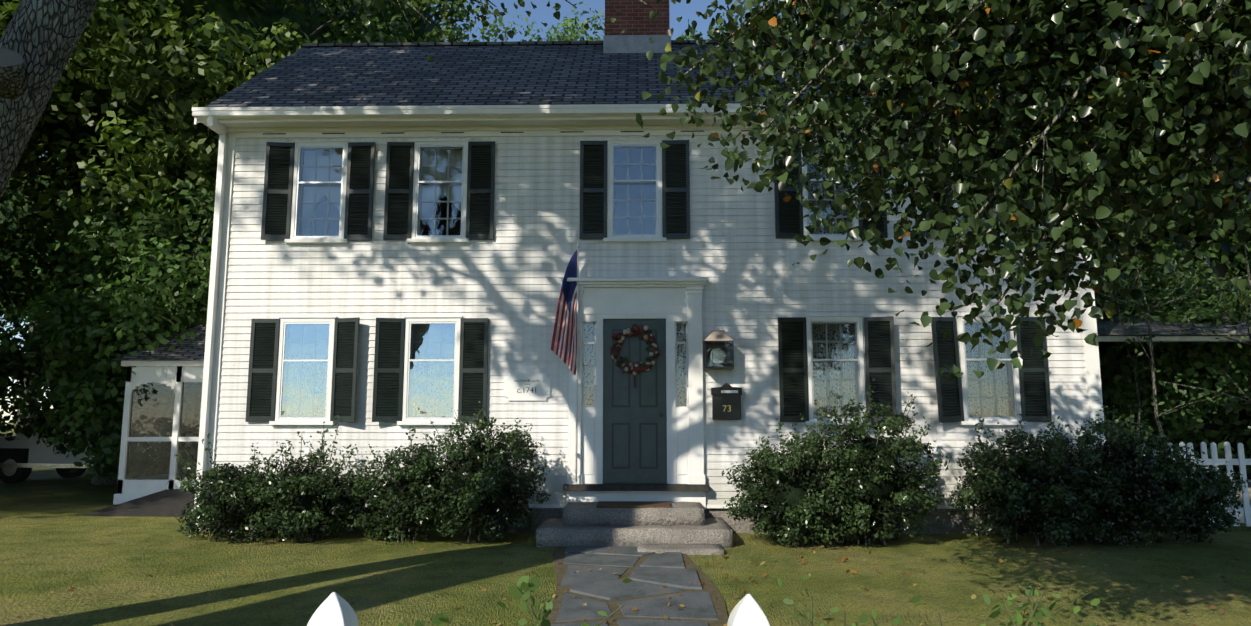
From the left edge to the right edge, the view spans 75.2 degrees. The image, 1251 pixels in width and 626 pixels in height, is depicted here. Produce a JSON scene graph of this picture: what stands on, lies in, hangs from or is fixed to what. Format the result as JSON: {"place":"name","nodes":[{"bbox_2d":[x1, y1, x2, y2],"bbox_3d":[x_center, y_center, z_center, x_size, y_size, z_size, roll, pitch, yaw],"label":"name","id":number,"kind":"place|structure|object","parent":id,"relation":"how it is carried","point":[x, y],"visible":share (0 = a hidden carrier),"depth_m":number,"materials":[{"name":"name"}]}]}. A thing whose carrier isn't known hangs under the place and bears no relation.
{"place":"outdoors","nodes":[
{"label":"outdoors","id":0,"kind":"place"},
{"bbox_2d":[0,145,73,435],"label":"tree","id":1,"kind":"object","parent":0,"point":[18,272],"depth_m":55.41,"materials":[{"name":"green plant"}]},
{"bbox_2d":[0,0,123,248],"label":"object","id":2,"kind":"object","parent":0,"point":[6,232],"depth_m":18.09,"materials":[{"name":"green plant"}]},
{"bbox_2d":[7,204,147,291],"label":"tree","id":3,"kind":"object","parent":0,"point":[36,267],"depth_m":54.18,"materials":[{"name":"green plant"}]},
{"bbox_2d":[8,136,203,245],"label":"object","id":4,"kind":"object","parent":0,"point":[28,168],"depth_m":23.20,"materials":[{"name":"green plant"}]},
{"bbox_2d":[0,0,435,476],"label":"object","id":5,"kind":"object","parent":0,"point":[205,65],"depth_m":17.30,"materials":[{"name":"green plant"}]},
{"bbox_2d":[314,0,511,42],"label":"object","id":6,"kind":"object","parent":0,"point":[450,34],"depth_m":24.68,"materials":[{"name":"green plant"}]},
{"bbox_2d":[0,0,829,422],"label":"sky","id":7,"kind":"structure","parent":0,"point":[544,14],"materials":[{"name":"blue"}]},
{"bbox_2d":[575,240,579,481],"bbox_3d":[-0.635,0.601,10.716,0.046,3.200,0.114,0,-8,1],"label":"flag pole","id":8,"kind":"object","parent":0,"point":[578,247],"visible":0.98,"depth_m":10.65,"materials":[{"name":"white metal"}]},
{"bbox_2d":[551,250,576,374],"bbox_3d":[-0.807,-0.017,10.737,0.347,1.690,0.110,0,-8,1],"label":"flag","id":9,"kind":"object","parent":8,"relation":"attached to","point":[564,344],"visible":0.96,"depth_m":10.72,"materials":[{"name":"multicoloured fabric"}]},
{"bbox_2d":[0,423,1250,625],"bbox_3d":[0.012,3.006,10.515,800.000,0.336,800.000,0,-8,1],"label":"lawn","id":10,"kind":"structure","parent":0,"point":[54,541],"depth_m":7.90,"materials":[{"name":"green plant"}]},
{"bbox_2d":[0,305,7,435],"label":"tree","id":11,"kind":"object","parent":10,"relation":"on","point":[2,325],"visible":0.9,"depth_m":15.88,"materials":[{"name":"green plant"}]},
{"bbox_2d":[0,0,97,199],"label":"tree","id":12,"kind":"object","parent":10,"relation":"on","point":[41,37],"visible":0.93,"depth_m":5.58,"materials":[{"name":"grey plant"}]},
{"bbox_2d":[0,49,23,66],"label":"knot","id":13,"kind":"object","parent":12,"relation":"attached to","point":[8,57],"visible":1,"depth_m":5.39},
{"bbox_2d":[354,0,746,61],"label":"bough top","id":14,"kind":"object","parent":12,"relation":"attached to","point":[496,12],"depth_m":6.16,"materials":[{"name":"green plant"}]},
{"bbox_2d":[0,408,161,463],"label":"parked car","id":15,"kind":"object","parent":10,"relation":"on","point":[40,452],"visible":0.08,"depth_m":18.78,"materials":[{"name":"black metal"}]},
{"bbox_2d":[28,411,67,431],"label":"suv windows","id":16,"kind":"structure","parent":15,"relation":"attached to","point":[42,421],"depth_m":18.87,"materials":[{"name":"black glass"}]},
{"bbox_2d":[0,448,140,483],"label":"suv tires","id":17,"kind":"object","parent":15,"relation":"attached to","point":[18,455],"visible":0.23,"depth_m":18.89,"materials":[{"name":"black rubber"}]},
{"bbox_2d":[0,457,159,475],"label":"suv trim","id":18,"kind":"structure","parent":15,"relation":"attached to","point":[9,467],"depth_m":18.79,"materials":[{"name":"black plastic"}]},
{"bbox_2d":[0,199,212,484],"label":"tree","id":19,"kind":"object","parent":10,"relation":"on","point":[33,407],"depth_m":17.45,"materials":[{"name":"green plant"}]},
{"bbox_2d":[0,179,215,481],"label":"tree","id":20,"kind":"object","parent":10,"relation":"on","point":[63,342],"depth_m":15.24,"materials":[{"name":"green plant"}]},
{"bbox_2d":[82,489,194,516],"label":"porch ramp","id":21,"kind":"structure","parent":10,"relation":"on","point":[167,503],"depth_m":12.94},
{"bbox_2d":[113,360,203,503],"bbox_3d":[-7.209,2.221,15.282,3.410,2.500,2.220,0,-8,1],"label":"porch frame","id":22,"kind":"object","parent":10,"relation":"on","point":[175,375],"visible":0.5,"depth_m":14.35,"materials":[{"name":"white wood"}]},
{"bbox_2d":[112,324,206,360],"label":"porch roof","id":23,"kind":"structure","parent":22,"relation":"on","point":[193,350],"depth_m":14.63,"materials":[{"name":"grey"}]},
{"bbox_2d":[125,382,201,479],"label":"screens","id":24,"kind":"object","parent":22,"relation":"in","point":[159,432],"depth_m":14.58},
{"bbox_2d":[186,209,205,229],"bbox_3d":[-9.619,0.422,22.888,7.318,8.662,7.026,0,-8,1],"label":"tree","id":25,"kind":"object","parent":10,"relation":"on","point":[199,222],"depth_m":22.06,"materials":[{"name":"green plant"}]},
{"bbox_2d":[205,483,273,528],"bbox_3d":[-4.770,2.387,10.020,0.855,0.572,0.527,0,-8,1],"label":"bush","id":26,"kind":"object","parent":10,"relation":"on","point":[240,517],"visible":0.25,"depth_m":9.79,"materials":[{"name":"green plant"}]},
{"bbox_2d":[174,415,376,543],"bbox_3d":[-4.326,2.066,10.014,2.488,1.547,1.428,0,-8,1],"label":"bush","id":27,"kind":"object","parent":10,"relation":"on","point":[281,521],"depth_m":9.72,"materials":[{"name":"green plant"}]},
{"bbox_2d":[280,474,341,522],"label":"bush","id":28,"kind":"object","parent":27,"relation":"attached to","point":[309,500],"visible":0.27,"depth_m":9.73,"materials":[{"name":"green plant"}]},
{"bbox_2d":[347,401,550,545],"bbox_3d":[-2.171,1.953,9.884,2.515,1.733,1.524,0,-8,1],"label":"bush","id":29,"kind":"object","parent":10,"relation":"on","point":[452,514],"depth_m":9.60,"materials":[{"name":"green plant"}]},
{"bbox_2d":[379,476,440,519],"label":"bush","id":30,"kind":"object","parent":29,"relation":"attached to","point":[401,491],"visible":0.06,"depth_m":9.69,"materials":[{"name":"green plant"}]},
{"bbox_2d":[452,447,514,515],"bbox_3d":[-1.724,2.043,9.884,0.752,0.844,0.638,0,-8,1],"label":"bush","id":31,"kind":"object","parent":29,"relation":"on","point":[491,505],"visible":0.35,"depth_m":9.66,"materials":[{"name":"green plant"}]},
{"bbox_2d":[398,576,631,625],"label":"weeds","id":32,"kind":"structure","parent":10,"relation":"on","point":[524,583],"depth_m":3.25,"materials":[{"name":"green plant"}]},
{"bbox_2d":[307,592,769,625],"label":"picket fence","id":33,"kind":"object","parent":10,"relation":"on","point":[334,609],"visible":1,"depth_m":2.48,"materials":[{"name":"white wood"}]},
{"bbox_2d":[538,546,727,625],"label":"flagstone path","id":34,"kind":"structure","parent":10,"relation":"on","point":[677,576],"depth_m":7.27,"materials":[{"name":"grey stone"}]},
{"bbox_2d":[536,517,732,547],"bbox_3d":[0.111,2.708,9.988,2.280,0.272,1.202,0,-8,1],"label":"granite step","id":35,"kind":"object","parent":10,"relation":"on","point":[552,532],"visible":0.6,"depth_m":9.41,"materials":[{"name":"grey stone"}]},
{"bbox_2d":[562,501,704,525],"bbox_3d":[0.105,2.511,10.180,1.716,0.227,0.868,0,-8,1],"label":"granite step","id":36,"kind":"object","parent":35,"relation":"on","point":[591,514],"visible":0.79,"depth_m":9.76,"materials":[{"name":"grey stone"}]},
{"bbox_2d":[563,484,708,507],"bbox_3d":[0.130,2.298,10.238,1.870,0.230,0.830,0,-8,1],"label":"threshold","id":37,"kind":"object","parent":36,"relation":"on","point":[635,487],"visible":0.93,"depth_m":10.43,"materials":[{"name":"wood"}]},
{"bbox_2d":[50,547,1250,625],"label":"fallen leaves","id":38,"kind":"object","parent":10,"relation":"on","point":[1221,610],"visible":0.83,"depth_m":7.45,"materials":[{"name":"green plant"}]},
{"bbox_2d":[204,507,1105,534],"bbox_3d":[0.365,3.160,13.414,11.760,0.550,5.740,0,-8,1],"label":"foundation","id":39,"kind":"object","parent":10,"relation":"on","point":[945,521],"depth_m":10.53,"materials":[{"name":"stone"}]},
{"bbox_2d":[199,115,1105,491],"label":"house trim","id":40,"kind":"structure","parent":39,"relation":"on","point":[453,127],"depth_m":11.15,"materials":[{"name":"white wood"}]},
{"bbox_2d":[192,102,936,530],"bbox_3d":[0.306,-0.011,10.599,12.240,5.526,0.513,0,-8,1],"label":"gutter","id":41,"kind":"object","parent":40,"relation":"attached to","point":[212,116],"visible":0.6,"depth_m":10.84,"materials":[{"name":"white metal"}]},
{"bbox_2d":[263,129,866,133],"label":"frieze vents","id":42,"kind":"object","parent":40,"relation":"attached to","point":[510,132],"visible":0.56,"depth_m":11.23,"materials":[{"name":"black"}]},
{"bbox_2d":[285,149,1008,415],"bbox_3d":[0.267,-0.393,11.498,9.730,3.755,0.830,0,-8,1],"label":"dark room","id":43,"kind":"object","parent":40,"relation":"attached to","point":[453,228],"depth_m":12.06,"materials":[{"name":"black"}]},
{"bbox_2d":[288,150,461,353],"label":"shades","id":44,"kind":"object","parent":43,"relation":"attached to","point":[334,172],"depth_m":11.35,"materials":[{"name":"beige fabric"}]},
{"bbox_2d":[286,148,1009,415],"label":"lace curtains","id":45,"kind":"object","parent":43,"relation":"attached to","point":[589,395],"depth_m":10.94,"materials":[{"name":"white fabric"}]},
{"bbox_2d":[269,138,1026,509],"bbox_3d":[0.256,0.074,10.856,9.940,5.002,0.320,0,-8,1],"label":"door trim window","id":46,"kind":"structure","parent":40,"relation":"attached to","point":[671,300],"depth_m":10.79,"materials":[{"name":"white wood"}]},
{"bbox_2d":[603,319,666,483],"bbox_3d":[0.122,1.155,10.749,0.840,2.170,0.105,0,-8,1],"label":"front door","id":47,"kind":"structure","parent":46,"relation":"attached to","point":[634,435],"depth_m":10.74,"materials":[{"name":"black"}]},
{"bbox_2d":[610,324,659,374],"bbox_3d":[0.127,0.479,10.761,0.665,0.689,0.141,0,-8,1],"label":"wreath","id":48,"kind":"object","parent":47,"relation":"attached to","point":[632,368],"visible":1,"depth_m":10.74,"materials":[{"name":"red"}]},
{"bbox_2d":[281,146,1013,416],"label":"sashes","id":49,"kind":"object","parent":46,"relation":"attached to","point":[981,398],"visible":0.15,"depth_m":10.95,"materials":[{"name":"white wood"}]},
{"bbox_2d":[281,146,1014,416],"bbox_3d":[0.257,-0.465,10.951,9.686,3.711,0.001,0,-8,1],"label":"window glass","id":50,"kind":"object","parent":49,"relation":"attached to","point":[326,364],"visible":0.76,"depth_m":10.87,"materials":[{"name":"clear glass"}]},
{"bbox_2d":[279,143,1016,418],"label":"storm frames","id":51,"kind":"structure","parent":46,"relation":"attached to","point":[455,323],"depth_m":10.92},
{"bbox_2d":[245,139,1051,422],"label":"shutters","id":52,"kind":"object","parent":46,"relation":"attached to","point":[473,360],"visible":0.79,"depth_m":10.88,"materials":[{"name":"black wood"}]},
{"bbox_2d":[215,134,1090,504],"bbox_3d":[0.312,0.030,10.895,11.520,5.000,0.013,0,-8,1],"label":"siding","id":53,"kind":"object","parent":40,"relation":"attached to","point":[735,250],"visible":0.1,"depth_m":10.94,"materials":[{"name":"white wood"}]},
{"bbox_2d":[504,372,550,400],"bbox_3d":[-1.303,0.976,10.784,0.610,0.375,0.025,0,-8,1],"label":"plaque","id":54,"kind":"object","parent":53,"relation":"attached to","point":[512,387],"visible":0.94,"depth_m":10.77,"materials":[{"name":"white"}]},
{"bbox_2d":[517,387,535,392],"bbox_3d":[-1.312,1.022,10.764,0.254,0.074,0.002,0,-8,1],"label":"lettering","id":55,"kind":"object","parent":54,"relation":"attached to","point":[532,390],"visible":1,"depth_m":10.76,"materials":[{"name":"black paint"}]},
{"bbox_2d":[704,341,733,369],"bbox_3d":[1.224,0.556,10.671,0.370,0.362,0.245,0,-8,1],"label":"lantern frame","id":56,"kind":"object","parent":53,"relation":"attached to","point":[711,365],"visible":0.81,"depth_m":10.77,"materials":[{"name":"black metal"}]},
{"bbox_2d":[710,348,725,362],"bbox_3d":[1.226,0.567,10.763,0.210,0.210,0.001,0,-8,1],"label":"lantern reflector","id":57,"kind":"object","parent":56,"relation":"attached to","point":[720,354],"depth_m":10.76,"materials":[{"name":"silver metal"}]},
{"bbox_2d":[704,342,732,366],"bbox_3d":[1.224,0.550,10.671,0.358,0.322,0.220,0,-8,1],"label":"lantern glass","id":58,"kind":"object","parent":56,"relation":"attached to","point":[731,356],"visible":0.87,"depth_m":10.57,"materials":[{"name":"clear glass"}]},
{"bbox_2d":[704,325,733,340],"bbox_3d":[1.224,0.268,10.707,0.390,0.218,0.250,0,-8,1],"label":"lantern top","id":59,"kind":"object","parent":56,"relation":"attached to","point":[719,335],"visible":0.98,"depth_m":10.61,"materials":[{"name":"beige metal"}]},
{"bbox_2d":[711,383,741,419],"bbox_3d":[1.325,1.158,10.656,0.400,0.479,0.125,0,-8,1],"label":"mailbox","id":60,"kind":"object","parent":53,"relation":"attached to","point":[720,400],"visible":1,"depth_m":10.61,"materials":[{"name":"black metal"}]},
{"bbox_2d":[721,390,737,392],"bbox_3d":[1.359,1.028,10.609,0.220,0.035,0.001,0,-8,1],"label":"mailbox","id":61,"kind":"object","parent":60,"relation":"attached to","point":[729,391],"visible":1,"depth_m":10.61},
{"bbox_3d":[0.365,-3.468,14.286,12.300,2.671,6.520,0,-8,1],"label":"roof","id":62,"kind":"object","parent":40,"relation":"attached to","visible":0},
{"bbox_2d":[301,39,915,46],"bbox_3d":[0.365,-4.791,14.461,12.300,0.050,0.180,0,-8,1],"label":"ridge cap","id":63,"kind":"object","parent":62,"relation":"on","point":[471,43],"visible":0.21,"depth_m":14.43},
{"bbox_2d":[605,0,669,34],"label":"chimney","id":64,"kind":"object","parent":62,"relation":"on","point":[633,18],"visible":0.38,"depth_m":13.95,"materials":[{"name":"brick"}]},
{"bbox_2d":[603,35,670,52],"bbox_3d":[0.210,-4.389,14.411,1.160,0.580,1.150,0,-8,1],"label":"chimney flashing","id":65,"kind":"object","parent":64,"relation":"attached to","point":[627,44],"visible":0.21,"depth_m":13.86,"materials":[{"name":"grey metal"}]},
{"bbox_2d":[358,504,990,508],"bbox_3d":[0.312,2.518,10.575,11.800,0.042,0.058,0,-8,1],"label":"watertable","id":66,"kind":"object","parent":39,"relation":"on","point":[724,506],"depth_m":10.53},
{"bbox_2d":[637,544,723,554],"bbox_3d":[0.612,2.690,9.164,0.957,0.106,0.507,0,-8,1],"label":"granite step","id":67,"kind":"object","parent":10,"relation":"on","point":[701,549],"visible":0.58,"depth_m":9.04,"materials":[{"name":"grey stone"}]},
{"bbox_2d":[721,379,950,546],"bbox_3d":[2.504,1.803,9.788,2.688,2.006,1.681,0,-8,1],"label":"bush","id":68,"kind":"object","parent":10,"relation":"on","point":[835,516],"depth_m":9.43,"materials":[{"name":"green plant"}]},
{"bbox_2d":[765,464,824,521],"bbox_3d":[2.045,2.146,9.750,0.762,0.731,0.638,0,-8,1],"label":"bush","id":69,"kind":"object","parent":68,"relation":"on","point":[793,492],"visible":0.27,"depth_m":9.47,"materials":[{"name":"green plant"}]},
{"bbox_2d":[833,436,907,511],"bbox_3d":[2.897,1.954,9.764,0.798,0.958,0.736,3,-8,-22],"label":"bush","id":70,"kind":"object","parent":68,"relation":"on","point":[883,487],"visible":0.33,"depth_m":9.53,"materials":[{"name":"green plant"}]},
{"bbox_2d":[777,575,1099,625],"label":"weeds","id":71,"kind":"object","parent":10,"relation":"on","point":[1018,617],"depth_m":3.39,"materials":[{"name":"green plant"}]},
{"bbox_2d":[948,399,1247,548],"bbox_3d":[5.661,1.927,9.687,3.453,1.734,1.589,0,-8,1],"label":"bush","id":72,"kind":"object","parent":10,"relation":"on","point":[1162,509],"depth_m":9.36,"materials":[{"name":"green plant"}]},
{"bbox_2d":[1018,27,1250,300],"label":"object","id":73,"kind":"object","parent":10,"relation":"on","point":[1233,237],"depth_m":15.66,"materials":[{"name":"green plant"}]},
{"bbox_2d":[1091,254,1197,438],"bbox_3d":[8.090,1.083,12.960,3.112,4.357,1.480,4,-8,-26],"label":"sapling","id":74,"kind":"object","parent":10,"relation":"on","point":[1119,420],"depth_m":13.16,"materials":[{"name":"green plant"}]},
{"bbox_2d":[1092,199,1250,474],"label":"tree","id":75,"kind":"object","parent":10,"relation":"on","point":[1177,355],"depth_m":13.66,"materials":[{"name":"green plant"}]},
{"bbox_2d":[1094,200,1248,450],"bbox_3d":[7.445,0.309,11.818,4.158,5.592,1.833,0,-8,1],"label":"sapling","id":76,"kind":"object","parent":10,"relation":"on","point":[1129,301],"depth_m":11.55,"materials":[{"name":"green plant"}]},
{"bbox_2d":[1098,336,1250,522],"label":"wing frame","id":77,"kind":"object","parent":10,"relation":"on","point":[1166,339],"depth_m":11.81,"materials":[{"name":"white wood"}]},
{"bbox_2d":[1097,309,1250,334],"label":"wing roof","id":78,"kind":"structure","parent":77,"relation":"on","point":[1158,328],"depth_m":12.52,"materials":[{"name":"grey"}]},
{"bbox_2d":[1107,426,1250,526],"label":"picket fence","id":79,"kind":"object","parent":10,"relation":"on","point":[1241,461],"visible":0.33,"depth_m":10.85,"materials":[{"name":"white wood"}]},
{"bbox_2d":[1145,136,1250,410],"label":"sapling","id":80,"kind":"object","parent":10,"relation":"on","point":[1228,367],"depth_m":11.79,"materials":[{"name":"green plant"}]},
{"bbox_2d":[1150,194,1250,483],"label":"tree","id":81,"kind":"object","parent":10,"relation":"on","point":[1239,430],"depth_m":15.66,"materials":[{"name":"green plant"}]},
{"bbox_2d":[205,43,1066,106],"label":"roof","id":82,"kind":"structure","parent":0,"point":[468,75],"depth_m":12.45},
{"bbox_2d":[734,0,895,38],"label":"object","id":83,"kind":"object","parent":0,"point":[740,20],"depth_m":24.55,"materials":[{"name":"green plant"}]},
{"bbox_2d":[636,0,1250,380],"bbox_3d":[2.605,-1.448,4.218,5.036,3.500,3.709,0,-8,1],"label":"foliage","id":84,"kind":"object","parent":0,"point":[1218,106],"depth_m":4.12,"materials":[{"name":"green plant"}]},
{"bbox_2d":[1133,387,1250,479],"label":"bush","id":85,"kind":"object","parent":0,"point":[1216,427],"depth_m":16.02,"materials":[{"name":"green plant"}]},
{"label":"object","id":86,"kind":"object","parent":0,"visible":0},
{"bbox_2d":[479,2,604,41],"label":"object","id":87,"kind":"object","parent":86,"relation":"on","point":[575,34],"depth_m":32.16,"materials":[{"name":"green plant"}]},
{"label":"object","id":88,"kind":"object","parent":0,"visible":0},
{"bbox_2d":[0,136,44,310],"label":"tree","id":89,"kind":"object","parent":88,"relation":"on","point":[14,243],"visible":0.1,"depth_m":26.17,"materials":[{"name":"green plant"}]},
{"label":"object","id":90,"kind":"object","parent":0,"visible":0},
{"bbox_2d":[1229,173,1250,279],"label":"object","id":91,"kind":"object","parent":90,"relation":"on","point":[1235,263],"visible":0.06,"depth_m":15.41,"materials":[{"name":"green plant"}]},
{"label":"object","id":92,"kind":"object","parent":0,"visible":0},
{"bbox_2d":[677,12,806,39],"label":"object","id":93,"kind":"object","parent":92,"relation":"on","point":[721,27],"depth_m":30.84,"materials":[{"name":"green plant"}]}
]}

